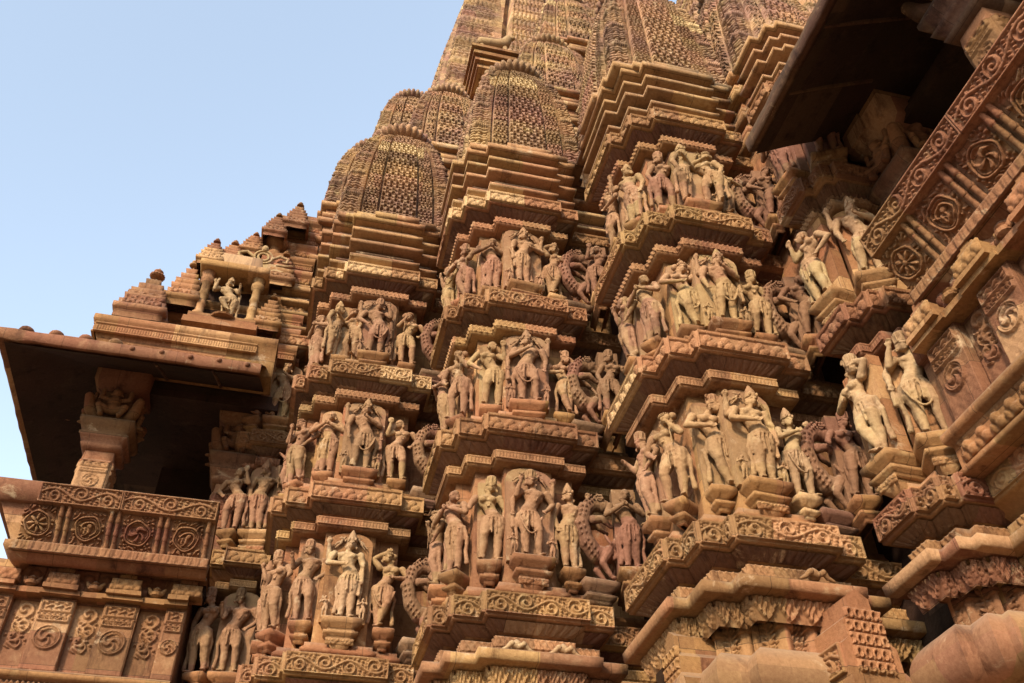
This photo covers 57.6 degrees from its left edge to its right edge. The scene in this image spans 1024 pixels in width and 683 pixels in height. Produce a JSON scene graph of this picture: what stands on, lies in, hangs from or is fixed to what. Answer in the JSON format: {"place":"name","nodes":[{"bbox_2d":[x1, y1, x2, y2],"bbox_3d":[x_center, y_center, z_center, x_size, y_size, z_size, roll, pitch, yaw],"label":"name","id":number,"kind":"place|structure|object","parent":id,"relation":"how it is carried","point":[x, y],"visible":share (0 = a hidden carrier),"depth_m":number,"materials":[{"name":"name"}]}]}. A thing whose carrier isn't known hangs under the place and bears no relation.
{"place":"outdoors","nodes":[
{"label":"outdoors","id":0,"kind":"place"},
{"bbox_2d":[0,0,676,558],"label":"sky","id":1,"kind":"structure","parent":0,"point":[136,136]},
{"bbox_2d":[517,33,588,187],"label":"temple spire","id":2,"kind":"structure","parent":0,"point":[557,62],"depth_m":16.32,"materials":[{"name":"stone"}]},
{"label":"ground","id":3,"kind":"structure","parent":0,"visible":0},
{"bbox_2d":[0,558,202,682],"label":"balcony wall","id":4,"kind":"structure","parent":3,"relation":"on","point":[65,625],"depth_m":9.02,"materials":[{"name":"red stone"}]},
{"bbox_2d":[0,476,219,606],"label":"balcony railing","id":5,"kind":"object","parent":4,"relation":"on","point":[84,528],"visible":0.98,"depth_m":9.25,"materials":[{"name":"red stone"}]},
{"bbox_2d":[116,381,279,682],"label":"balcony interior","id":6,"kind":"object","parent":4,"relation":"on","point":[179,423],"visible":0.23,"depth_m":11.67,"materials":[{"name":"stone"}]},
{"bbox_2d":[71,367,154,488],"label":"balcony pillar","id":7,"kind":"structure","parent":6,"relation":"on","point":[114,410],"depth_m":10.46,"materials":[{"name":"red stone"}]},
{"bbox_2d":[0,326,265,489],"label":"stone eave","id":8,"kind":"object","parent":6,"relation":"on","point":[51,378],"visible":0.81,"depth_m":10.65,"materials":[{"name":"red stone"}]},
{"bbox_2d":[91,215,322,395],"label":"stepped roof","id":9,"kind":"structure","parent":8,"relation":"on","point":[263,347],"depth_m":11.28,"materials":[{"name":"stone"}]},
{"bbox_2d":[112,269,167,321],"bbox_3d":[-4.572,-0.518,11.727,0.626,1.144,0.625,9,-43,-10],"label":"roof turret","id":10,"kind":"object","parent":9,"relation":"on","point":[146,300],"visible":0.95,"depth_m":11.34,"materials":[{"name":"red stone"}]},
{"bbox_2d":[163,260,199,307],"bbox_3d":[-4.228,-0.711,12.139,0.447,1.014,0.445,9,-43,-10],"label":"roof turret","id":11,"kind":"object","parent":9,"relation":"on","point":[184,289],"visible":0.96,"depth_m":11.86,"materials":[{"name":"stone"}]},
{"bbox_2d":[181,252,269,335],"bbox_3d":[-3.708,-0.522,12.220,0.905,1.416,0.721,9,-43,-10],"label":"roof niche","id":12,"kind":"object","parent":9,"relation":"on","point":[251,275],"visible":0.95,"depth_m":12.13,"materials":[{"name":"stone"}]},
{"bbox_2d":[210,277,241,318],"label":"statue","id":13,"kind":"object","parent":12,"relation":"on","point":[230,299],"visible":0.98,"depth_m":11.92,"materials":[{"name":"stone"}]},
{"bbox_2d":[253,293,281,338],"bbox_3d":[-3.156,-0.340,12.154,0.360,0.802,0.365,9,-43,-10],"label":"roof turret","id":14,"kind":"object","parent":9,"relation":"on","point":[268,316],"visible":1,"depth_m":11.95,"materials":[{"name":"stone"}]},
{"bbox_2d":[282,202,309,240],"bbox_3d":[-3.168,-1.814,13.770,0.384,0.754,0.385,9,-43,-10],"label":"roof turret","id":15,"kind":"object","parent":9,"relation":"on","point":[296,218],"visible":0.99,"depth_m":13.57,"materials":[{"name":"red stone"}]},
{"bbox_2d":[205,410,261,549],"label":"balcony pillar","id":16,"kind":"structure","parent":6,"relation":"on","point":[224,463],"depth_m":10.91,"materials":[{"name":"red stone"}]},
{"bbox_2d":[205,286,310,673],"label":"wall buttress","id":17,"kind":"structure","parent":3,"relation":"on","point":[233,570],"depth_m":10.91,"materials":[{"name":"stone"}]},
{"bbox_2d":[181,586,227,682],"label":"statue","id":18,"kind":"object","parent":17,"relation":"on","point":[201,633],"visible":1,"depth_m":9.36,"materials":[{"name":"stone"}]},
{"bbox_2d":[207,587,258,682],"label":"statue","id":19,"kind":"object","parent":17,"relation":"on","point":[237,629],"visible":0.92,"depth_m":9.42,"materials":[{"name":"stone"}]},
{"bbox_2d":[216,465,250,549],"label":"statue","id":20,"kind":"object","parent":17,"relation":"on","point":[237,499],"visible":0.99,"depth_m":10.39,"materials":[{"name":"stone"}]},
{"bbox_2d":[237,459,282,558],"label":"statue","id":21,"kind":"object","parent":17,"relation":"attached to","point":[265,485],"visible":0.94,"depth_m":10.44,"materials":[{"name":"stone"}]},
{"bbox_2d":[262,363,302,432],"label":"statue","id":22,"kind":"object","parent":17,"relation":"attached to","point":[282,382],"visible":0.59,"depth_m":11.47,"materials":[{"name":"stone"}]},
{"bbox_2d":[298,138,367,374],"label":"temple spire","id":23,"kind":"structure","parent":17,"relation":"on","point":[326,213],"depth_m":14.51,"materials":[{"name":"stone"}]},
{"bbox_2d":[235,213,445,682],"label":"wall buttress","id":24,"kind":"structure","parent":3,"relation":"on","point":[363,257],"depth_m":9.99,"materials":[{"name":"stone"}]},
{"bbox_2d":[255,549,292,655],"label":"statue","id":25,"kind":"object","parent":24,"relation":"on","point":[271,638],"visible":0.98,"depth_m":8.58,"materials":[{"name":"stone"}]},
{"bbox_2d":[282,419,320,489],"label":"statue","id":26,"kind":"object","parent":24,"relation":"on","point":[296,456],"visible":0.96,"depth_m":9.73,"materials":[{"name":"stone"}]},
{"bbox_2d":[285,539,325,647],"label":"statue","id":27,"kind":"object","parent":24,"relation":"attached to","point":[303,591],"visible":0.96,"depth_m":8.54,"materials":[{"name":"stone"}]},
{"bbox_2d":[304,315,328,372],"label":"statue","id":28,"kind":"object","parent":24,"relation":"on","point":[316,349],"visible":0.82,"depth_m":10.79,"materials":[{"name":"stone"}]},
{"bbox_2d":[309,411,344,480],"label":"statue","id":29,"kind":"object","parent":24,"relation":"on","point":[331,426],"visible":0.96,"depth_m":9.63,"materials":[{"name":"stone"}]},
{"bbox_2d":[321,301,363,359],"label":"statue","id":30,"kind":"object","parent":24,"relation":"on","point":[342,332],"visible":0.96,"depth_m":10.66,"materials":[{"name":"stone"}]},
{"bbox_2d":[318,530,372,649],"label":"statue","id":31,"kind":"object","parent":24,"relation":"on","point":[343,601],"visible":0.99,"depth_m":8.51,"materials":[{"name":"stone"}]},
{"bbox_2d":[339,398,385,486],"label":"statue","id":32,"kind":"object","parent":24,"relation":"attached to","point":[360,454],"visible":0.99,"depth_m":9.60,"materials":[{"name":"stone"}]},
{"bbox_2d":[355,298,396,365],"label":"statue","id":33,"kind":"object","parent":24,"relation":"attached to","point":[377,318],"visible":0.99,"depth_m":10.66,"materials":[{"name":"stone"}]},
{"bbox_2d":[365,548,405,652],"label":"statue","id":34,"kind":"object","parent":24,"relation":"attached to","point":[381,597],"visible":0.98,"depth_m":8.57,"materials":[{"name":"stone"}]},
{"bbox_2d":[331,123,447,239],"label":"temple spire","id":35,"kind":"structure","parent":24,"relation":"on","point":[397,172],"depth_m":12.53,"materials":[{"name":"stone"}]},
{"bbox_2d":[380,417,415,490],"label":"statue","id":36,"kind":"object","parent":24,"relation":"on","point":[394,449],"visible":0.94,"depth_m":9.66,"materials":[{"name":"stone"}]},
{"bbox_2d":[392,312,422,372],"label":"statue","id":37,"kind":"object","parent":24,"relation":"on","point":[404,338],"visible":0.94,"depth_m":10.71,"materials":[{"name":"stone"}]},
{"bbox_2d":[393,556,430,670],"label":"lion beast statue","id":38,"kind":"object","parent":24,"relation":"on","point":[412,584],"visible":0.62,"depth_m":8.59,"materials":[{"name":"brown stone"}]},
{"bbox_2d":[409,423,438,519],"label":"lion beast statue","id":39,"kind":"object","parent":24,"relation":"attached to","point":[422,444],"visible":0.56,"depth_m":9.69,"materials":[{"name":"brown stone"}]},
{"bbox_2d":[419,318,440,400],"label":"lion beast statue","id":40,"kind":"object","parent":24,"relation":"attached to","point":[428,335],"visible":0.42,"depth_m":10.72,"materials":[{"name":"brown stone"}]},
{"bbox_2d":[408,83,471,243],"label":"temple spire","id":41,"kind":"structure","parent":24,"relation":"on","point":[438,115],"depth_m":15.04,"materials":[{"name":"stone"}]},
{"bbox_2d":[431,0,598,100],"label":"temple spire","id":42,"kind":"structure","parent":3,"relation":"on","point":[493,19],"depth_m":22.52,"materials":[{"name":"stone"}]},
{"bbox_2d":[373,88,423,133],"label":"temple spire","id":43,"kind":"structure","parent":42,"relation":"on","point":[398,108],"depth_m":17.19,"materials":[{"name":"stone"}]},
{"bbox_2d":[463,35,518,98],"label":"ledge pavilion","id":44,"kind":"structure","parent":42,"relation":"attached to","point":[486,53],"depth_m":19.20,"materials":[{"name":"stone"}]},
{"bbox_2d":[533,0,595,58],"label":"temple spire","id":45,"kind":"structure","parent":42,"relation":"on","point":[570,23],"depth_m":18.77,"materials":[{"name":"stone"}]},
{"bbox_2d":[411,142,656,682],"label":"wall buttress","id":46,"kind":"structure","parent":3,"relation":"on","point":[496,191],"depth_m":8.39,"materials":[{"name":"stone"}]},
{"bbox_2d":[425,502,448,605],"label":"statue","id":47,"kind":"object","parent":46,"relation":"attached to","point":[436,595],"visible":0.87,"depth_m":8.00,"materials":[{"name":"stone"}]},
{"bbox_2d":[431,370,457,430],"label":"statue","id":48,"kind":"object","parent":46,"relation":"on","point":[441,394],"visible":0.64,"depth_m":9.13,"materials":[{"name":"stone"}]},
{"bbox_2d":[432,490,469,595],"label":"statue","id":49,"kind":"object","parent":46,"relation":"on","point":[455,580],"visible":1,"depth_m":7.80,"materials":[{"name":"stone"}]},
{"bbox_2d":[441,350,473,429],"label":"statue","id":50,"kind":"object","parent":46,"relation":"on","point":[462,385],"visible":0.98,"depth_m":8.91,"materials":[{"name":"stone"}]},
{"bbox_2d":[446,243,475,305],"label":"statue","id":51,"kind":"object","parent":46,"relation":"on","point":[465,276],"visible":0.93,"depth_m":9.97,"materials":[{"name":"stone"}]},
{"bbox_2d":[467,475,504,588],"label":"statue","id":52,"kind":"object","parent":46,"relation":"on","point":[488,498],"visible":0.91,"depth_m":7.77,"materials":[{"name":"stone"}]},
{"bbox_2d":[466,340,506,416],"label":"statue","id":53,"kind":"object","parent":46,"relation":"on","point":[490,357],"visible":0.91,"depth_m":8.89,"materials":[{"name":"stone"}]},
{"bbox_2d":[473,238,502,295],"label":"statue","id":54,"kind":"object","parent":46,"relation":"on","point":[490,250],"visible":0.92,"depth_m":9.91,"materials":[{"name":"stone"}]},
{"bbox_2d":[456,59,583,186],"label":"temple spire","id":55,"kind":"structure","parent":46,"relation":"on","point":[517,104],"depth_m":11.75,"materials":[{"name":"stone"}]},
{"bbox_2d":[501,227,543,295],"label":"statue","id":56,"kind":"object","parent":46,"relation":"attached to","point":[522,250],"visible":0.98,"depth_m":9.88,"materials":[{"name":"stone"}]},
{"bbox_2d":[505,330,550,418],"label":"statue","id":57,"kind":"object","parent":46,"relation":"attached to","point":[527,388],"visible":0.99,"depth_m":8.82,"materials":[{"name":"stone"}]},
{"bbox_2d":[504,468,556,590],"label":"statue","id":58,"kind":"object","parent":46,"relation":"on","point":[530,550],"visible":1,"depth_m":7.72,"materials":[{"name":"stone"}]},
{"bbox_2d":[542,242,566,299],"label":"statue","id":59,"kind":"object","parent":46,"relation":"on","point":[551,271],"visible":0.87,"depth_m":9.92,"materials":[{"name":"stone"}]},
{"bbox_2d":[547,350,578,422],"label":"statue","id":60,"kind":"object","parent":46,"relation":"on","point":[562,387],"visible":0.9,"depth_m":8.87,"materials":[{"name":"stone"}]},
{"bbox_2d":[553,483,591,594],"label":"statue","id":61,"kind":"object","parent":46,"relation":"attached to","point":[566,535],"visible":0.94,"depth_m":7.77,"materials":[{"name":"stone"}]},
{"bbox_2d":[558,249,593,322],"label":"lion beast statue","id":62,"kind":"object","parent":46,"relation":"attached to","point":[573,287],"visible":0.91,"depth_m":9.91,"materials":[{"name":"brown stone"}]},
{"bbox_2d":[566,356,605,442],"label":"lion beast statue","id":63,"kind":"object","parent":46,"relation":"attached to","point":[583,402],"visible":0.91,"depth_m":8.85,"materials":[{"name":"brown stone"}]},
{"bbox_2d":[574,493,620,606],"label":"lion beast statue","id":64,"kind":"object","parent":46,"relation":"on","point":[601,590],"visible":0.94,"depth_m":7.75,"materials":[{"name":"brown stone"}]},
{"bbox_2d":[585,243,610,331],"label":"statue","id":65,"kind":"object","parent":46,"relation":"attached to","point":[596,257],"visible":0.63,"depth_m":9.88,"materials":[{"name":"brown stone"}]},
{"bbox_2d":[595,349,625,452],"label":"statue","id":66,"kind":"object","parent":46,"relation":"attached to","point":[609,369],"visible":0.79,"depth_m":8.84,"materials":[{"name":"brown stone"}]},
{"bbox_2d":[604,489,646,610],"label":"statue","id":67,"kind":"object","parent":46,"relation":"attached to","point":[622,508],"visible":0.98,"depth_m":7.77,"materials":[{"name":"brown stone"}]},
{"bbox_2d":[601,211,665,682],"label":"recess wall","id":68,"kind":"structure","parent":3,"relation":"on","point":[631,452],"depth_m":8.81,"materials":[{"name":"stone"}]},
{"bbox_2d":[580,61,926,682],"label":"wall buttress","id":69,"kind":"structure","parent":3,"relation":"on","point":[743,596],"depth_m":7.45,"materials":[{"name":"stone"}]},
{"bbox_2d":[601,190,625,253],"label":"statue","id":70,"kind":"object","parent":69,"relation":"on","point":[615,217],"visible":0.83,"depth_m":9.44,"materials":[{"name":"stone"}]},
{"bbox_2d":[607,164,649,230],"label":"statue","id":71,"kind":"object","parent":69,"relation":"on","point":[634,196],"visible":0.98,"depth_m":9.22,"materials":[{"name":"stone"}]},
{"bbox_2d":[611,296,646,374],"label":"statue","id":72,"kind":"object","parent":69,"relation":"on","point":[631,332],"visible":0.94,"depth_m":8.38,"materials":[{"name":"stone"}]},
{"bbox_2d":[621,430,671,545],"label":"statue","id":73,"kind":"object","parent":69,"relation":"on","point":[656,524],"visible":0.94,"depth_m":7.25,"materials":[{"name":"stone"}]},
{"bbox_2d":[626,275,668,355],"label":"statue","id":74,"kind":"object","parent":69,"relation":"on","point":[651,310],"visible":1,"depth_m":8.13,"materials":[{"name":"stone"}]},
{"bbox_2d":[575,0,731,165],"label":"temple spire","id":75,"kind":"structure","parent":69,"relation":"on","point":[630,34],"depth_m":10.94,"materials":[{"name":"stone"}]},
{"bbox_2d":[645,151,679,213],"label":"statue","id":76,"kind":"object","parent":69,"relation":"on","point":[661,191],"visible":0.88,"depth_m":9.13,"materials":[{"name":"stone"}]},
{"bbox_2d":[644,412,697,530],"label":"statue","id":77,"kind":"object","parent":69,"relation":"on","point":[682,509],"visible":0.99,"depth_m":7.03,"materials":[{"name":"stone"}]},
{"bbox_2d":[659,259,704,338],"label":"statue","id":78,"kind":"object","parent":69,"relation":"on","point":[684,298],"visible":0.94,"depth_m":8.10,"materials":[{"name":"stone"}]},
{"bbox_2d":[662,632,716,682],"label":"arch block","id":79,"kind":"structure","parent":69,"relation":"attached to","point":[691,654],"depth_m":6.09,"materials":[{"name":"stone"}]},
{"bbox_2d":[667,144,731,211],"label":"statue","id":80,"kind":"object","parent":69,"relation":"attached to","point":[695,179],"visible":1,"depth_m":9.07,"materials":[{"name":"stone"}]},
{"bbox_2d":[683,393,737,514],"bbox_3d":[1.491,0.897,7.127,0.416,1.073,0.482,8,-43,-10],"label":"statue","id":81,"kind":"object","parent":69,"relation":"on","point":[712,448],"visible":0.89,"depth_m":7.00,"materials":[{"name":"stone"}]},
{"bbox_2d":[689,249,753,336],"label":"statue","id":82,"kind":"object","parent":69,"relation":"attached to","point":[716,285],"visible":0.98,"depth_m":8.05,"materials":[{"name":"stone"}]},
{"bbox_2d":[730,174,767,229],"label":"lion beast statue","id":83,"kind":"object","parent":69,"relation":"attached to","point":[745,206],"visible":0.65,"depth_m":9.17,"materials":[{"name":"brown stone"}]},
{"bbox_2d":[716,386,793,516],"bbox_3d":[1.810,0.867,7.047,0.454,1.201,0.484,12,-44,-13],"label":"statue","id":84,"kind":"object","parent":69,"relation":"on","point":[763,484],"visible":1,"depth_m":6.93,"materials":[{"name":"stone"}]},
{"bbox_2d":[741,269,778,341],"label":"statue","id":85,"kind":"object","parent":69,"relation":"on","point":[758,304],"visible":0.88,"depth_m":8.10,"materials":[{"name":"stone"}]},
{"bbox_2d":[745,166,788,255],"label":"statue","id":86,"kind":"object","parent":69,"relation":"on","point":[762,182],"visible":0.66,"depth_m":9.12,"materials":[{"name":"brown stone"}]},
{"bbox_2d":[761,280,806,354],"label":"lion beast statue","id":87,"kind":"object","parent":69,"relation":"attached to","point":[787,332],"visible":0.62,"depth_m":8.10,"materials":[{"name":"brown stone"}]},
{"bbox_2d":[775,408,822,522],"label":"statue","id":88,"kind":"object","parent":69,"relation":"attached to","point":[797,460],"visible":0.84,"depth_m":6.98,"materials":[{"name":"stone"}]},
{"bbox_2d":[777,275,825,379],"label":"statue","id":89,"kind":"object","parent":69,"relation":"on","point":[795,292],"visible":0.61,"depth_m":8.07,"materials":[{"name":"brown stone"}]},
{"bbox_2d":[800,421,858,535],"bbox_3d":[2.343,1.123,7.185,0.397,1.036,0.481,13,-44,-15],"label":"lion beast statue","id":90,"kind":"object","parent":69,"relation":"on","point":[829,488],"visible":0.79,"depth_m":7.01,"materials":[{"name":"brown stone"}]},
{"bbox_2d":[820,411,882,541],"bbox_3d":[2.559,1.020,7.137,0.331,1.002,0.429,4,-42,-5],"label":"statue","id":91,"kind":"object","parent":69,"relation":"on","point":[848,457],"visible":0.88,"depth_m":6.99,"materials":[{"name":"brown stone"}]},
{"bbox_2d":[814,589,911,682],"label":"arch block","id":92,"kind":"structure","parent":69,"relation":"attached to","point":[852,643],"depth_m":5.70,"materials":[{"name":"stone"}]},
{"bbox_2d":[732,20,1023,682],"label":"wall buttress","id":93,"kind":"structure","parent":3,"relation":"on","point":[964,564],"depth_m":6.00,"materials":[{"name":"stone"}]},
{"bbox_2d":[696,0,811,316],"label":"temple spire","id":94,"kind":"structure","parent":93,"relation":"on","point":[727,27],"depth_m":11.45,"materials":[{"name":"stone"}]},
{"bbox_2d":[761,144,809,201],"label":"statue","id":95,"kind":"object","parent":93,"relation":"attached to","point":[789,164],"visible":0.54,"depth_m":8.72,"materials":[{"name":"brown stone"}]},
{"bbox_2d":[786,217,856,325],"bbox_3d":[2.693,-0.553,7.847,0.456,1.161,0.440,14,-44,-16],"label":"statue","id":96,"kind":"object","parent":93,"relation":"attached to","point":[825,278],"visible":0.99,"depth_m":7.81,"materials":[{"name":"stone"}]},
{"bbox_2d":[801,132,847,172],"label":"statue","id":97,"kind":"object","parent":93,"relation":"attached to","point":[827,151],"visible":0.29,"depth_m":8.50,"materials":[{"name":"brown stone"}]},
{"bbox_2d":[823,196,896,296],"bbox_3d":[2.910,-0.713,7.722,0.426,1.225,0.486,-10,-43,10],"label":"statue","id":98,"kind":"object","parent":93,"relation":"attached to","point":[849,225],"visible":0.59,"depth_m":7.66,"materials":[{"name":"stone"}]},
{"bbox_2d":[837,353,926,498],"bbox_3d":[2.682,0.630,6.817,0.490,1.225,0.439,11,-43,-12],"label":"statue","id":99,"kind":"object","parent":93,"relation":"on","point":[891,468],"visible":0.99,"depth_m":6.64,"materials":[{"name":"stone"}]},
{"bbox_2d":[882,330,960,476],"bbox_3d":[2.960,0.473,6.653,0.479,1.231,0.463,-9,-43,9],"label":"statue","id":100,"kind":"object","parent":93,"relation":"on","point":[914,396],"visible":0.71,"depth_m":6.51,"materials":[{"name":"stone"}]},
{"bbox_2d":[821,356,954,646],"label":"recess wall","id":101,"kind":"structure","parent":3,"relation":"on","point":[937,619],"depth_m":6.86,"materials":[{"name":"stone"}]},
{"bbox_2d":[984,443,1023,573],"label":"moulded plinth","id":102,"kind":"structure","parent":3,"relation":"on","point":[1004,479],"depth_m":5.85,"materials":[{"name":"stone"}]},
{"bbox_2d":[902,171,1023,479],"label":"balcony wall","id":103,"kind":"structure","parent":102,"relation":"on","point":[964,335],"depth_m":5.98,"materials":[{"name":"red stone"}]},
{"bbox_2d":[859,0,1023,304],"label":"balcony railing","id":104,"kind":"object","parent":103,"relation":"on","point":[946,198],"visible":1,"depth_m":6.16,"materials":[{"name":"red stone"}]},
{"bbox_3d":[4.740,-3.153,6.576,2.150,5.800,6.100,9,-43,-10],"label":"balcony interior","id":105,"kind":"object","parent":103,"relation":"on","visible":0},
{"bbox_2d":[745,0,944,153],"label":"stone eave","id":106,"kind":"object","parent":105,"relation":"on","point":[845,58],"visible":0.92,"depth_m":7.96,"materials":[{"name":"red stone"}]},
{"bbox_2d":[840,89,932,209],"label":"balcony pillar","id":107,"kind":"structure","parent":105,"relation":"on","point":[882,114],"depth_m":8.13,"materials":[{"name":"red stone"}]},
{"bbox_2d":[901,0,1022,69],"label":"balcony pillar","id":108,"kind":"structure","parent":105,"relation":"on","point":[973,29],"depth_m":6.58,"materials":[{"name":"red stone"}]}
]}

